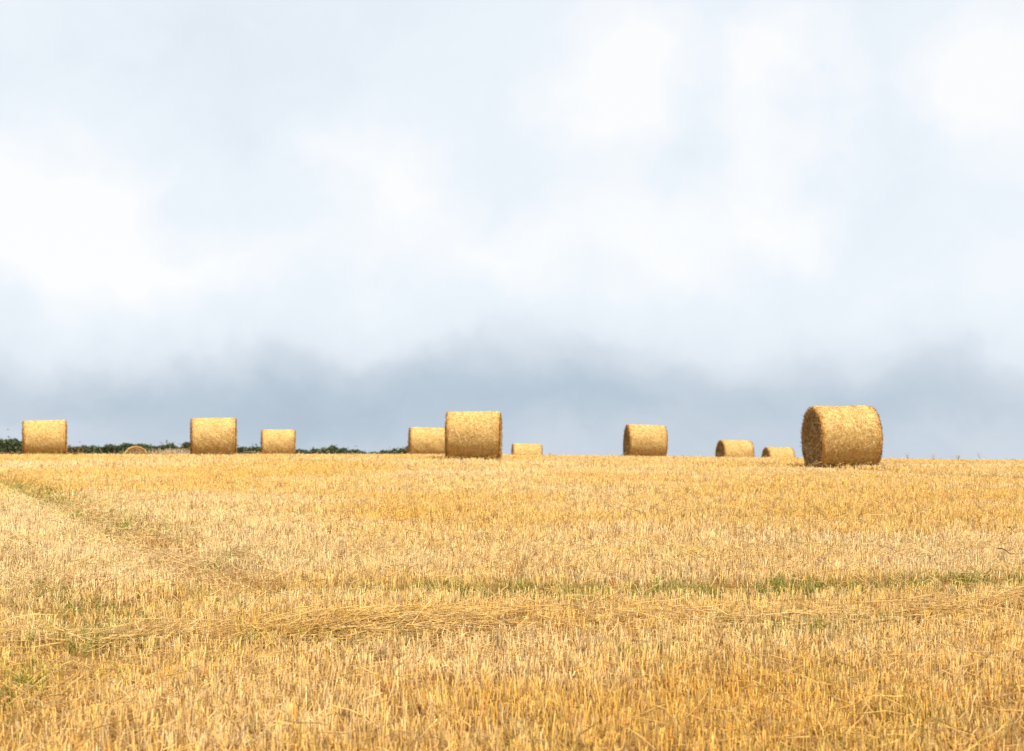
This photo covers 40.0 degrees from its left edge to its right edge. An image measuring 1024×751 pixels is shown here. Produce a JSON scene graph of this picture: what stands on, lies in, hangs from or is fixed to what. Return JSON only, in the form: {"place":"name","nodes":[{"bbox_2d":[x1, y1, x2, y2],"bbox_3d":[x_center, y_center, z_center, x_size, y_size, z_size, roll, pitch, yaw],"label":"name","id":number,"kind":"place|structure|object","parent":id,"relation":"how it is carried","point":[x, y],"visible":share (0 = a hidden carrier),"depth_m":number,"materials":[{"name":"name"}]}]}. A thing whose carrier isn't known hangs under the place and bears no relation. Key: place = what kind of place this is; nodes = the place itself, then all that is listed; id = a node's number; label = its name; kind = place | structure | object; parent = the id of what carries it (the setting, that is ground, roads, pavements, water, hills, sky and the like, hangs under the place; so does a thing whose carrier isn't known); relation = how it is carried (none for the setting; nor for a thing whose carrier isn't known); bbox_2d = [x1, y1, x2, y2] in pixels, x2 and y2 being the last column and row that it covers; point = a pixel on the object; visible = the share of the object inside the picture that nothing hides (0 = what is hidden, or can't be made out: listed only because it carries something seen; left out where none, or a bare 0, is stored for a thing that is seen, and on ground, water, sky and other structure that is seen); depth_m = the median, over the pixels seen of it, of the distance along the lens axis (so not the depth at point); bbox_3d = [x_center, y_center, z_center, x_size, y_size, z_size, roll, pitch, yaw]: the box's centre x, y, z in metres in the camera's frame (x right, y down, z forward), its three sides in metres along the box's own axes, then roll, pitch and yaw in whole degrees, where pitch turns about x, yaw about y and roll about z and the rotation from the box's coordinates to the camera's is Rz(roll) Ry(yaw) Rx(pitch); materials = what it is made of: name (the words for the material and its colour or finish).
{"place":"outdoors","nodes":[
{"label":"outdoors","id":0,"kind":"place"},
{"bbox_2d":[0,459,1023,750],"bbox_3d":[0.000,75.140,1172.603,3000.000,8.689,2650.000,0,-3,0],"label":"ground","id":1,"kind":"structure","parent":0,"point":[70,671],"depth_m":7.09,"materials":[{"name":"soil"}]},
{"bbox_2d":[21,420,67,454],"bbox_3d":[-14.204,1.919,42.760,1.372,1.161,1.241,0,-3,-18],"label":"straw bale","id":2,"kind":"object","parent":1,"relation":"on","point":[45,436],"visible":0.87,"depth_m":42.28},
{"bbox_2d":[125,446,147,453],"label":"straw bale","id":3,"kind":"object","parent":1,"relation":"on","point":[134,449],"visible":0.23,"depth_m":71.31},
{"bbox_2d":[1,448,298,454],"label":"dry grass","id":4,"kind":"structure","parent":1,"relation":"on","point":[174,451],"depth_m":45.32,"materials":[{"name":"plant"}]},
{"bbox_2d":[0,429,407,454],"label":"hedge","id":5,"kind":"object","parent":1,"relation":"on","point":[7,446],"visible":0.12,"depth_m":102.93,"materials":[{"name":"green plant"}]},
{"bbox_2d":[189,417,237,455],"bbox_3d":[-8.589,1.786,40.464,1.410,1.167,1.255,0,-3,-12],"label":"straw bale","id":6,"kind":"object","parent":1,"relation":"on","point":[212,435],"visible":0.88,"depth_m":39.96},
{"bbox_2d":[260,429,295,453],"bbox_3d":[-8.973,2.636,53.940,1.410,1.167,1.255,1,-4,-9],"label":"straw bale","id":7,"kind":"object","parent":1,"relation":"on","point":[283,441],"visible":0.88,"depth_m":53.42},
{"bbox_2d":[406,427,444,453],"bbox_3d":[-2.989,2.437,50.447,1.615,1.195,1.274,2,-4,-6],"label":"straw bale","id":8,"kind":"object","parent":1,"relation":"on","point":[421,440],"visible":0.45,"depth_m":49.90},
{"bbox_2d":[443,411,502,460],"bbox_3d":[-0.892,1.411,32.777,1.383,1.191,1.273,0,-3,2],"label":"straw bale","id":9,"kind":"object","parent":1,"relation":"on","point":[469,434],"visible":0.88,"depth_m":32.23},
{"bbox_2d":[0,450,1023,750],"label":"loose straw","id":10,"kind":"object","parent":1,"relation":"on","point":[364,620],"visible":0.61,"depth_m":8.21,"materials":[{"name":"yellow plant"}]},
{"bbox_2d":[0,452,1023,750],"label":"stubble","id":11,"kind":"object","parent":1,"relation":"on","point":[580,508],"visible":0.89,"depth_m":9.21,"materials":[{"name":"yellow plant"}]},
{"bbox_2d":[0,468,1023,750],"bbox_3d":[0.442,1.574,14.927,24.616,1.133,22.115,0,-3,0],"label":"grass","id":12,"kind":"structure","parent":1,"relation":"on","point":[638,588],"depth_m":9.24,"materials":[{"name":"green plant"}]},
{"bbox_2d":[511,443,542,454],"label":"straw bale","id":13,"kind":"object","parent":1,"relation":"on","point":[525,448],"visible":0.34,"depth_m":59.77},
{"bbox_2d":[622,424,667,456],"bbox_3d":[4.328,2.169,45.757,1.383,1.181,1.262,3,-4,-5],"label":"straw bale","id":14,"kind":"object","parent":1,"relation":"on","point":[645,440],"visible":0.84,"depth_m":45.23},
{"bbox_2d":[715,439,754,456],"bbox_3d":[8.768,3.118,55.415,1.375,1.187,1.276,2,-4,-9],"label":"straw bale","id":15,"kind":"object","parent":1,"relation":"on","point":[736,448],"visible":0.49,"depth_m":54.96},
{"bbox_2d":[762,446,795,457],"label":"straw bale","id":16,"kind":"object","parent":1,"relation":"on","point":[772,452],"visible":0.3,"depth_m":60.01},
{"bbox_2d":[799,404,883,467],"bbox_3d":[6.705,1.245,28.673,1.415,1.304,1.400,0,-3,-6],"label":"straw bale","id":17,"kind":"object","parent":1,"relation":"on","point":[831,434],"visible":0.92,"depth_m":28.12},
{"bbox_2d":[0,0,1023,459],"label":"sky","id":18,"kind":"structure","parent":0,"point":[348,224],"materials":[{"name":"white"}]}
]}

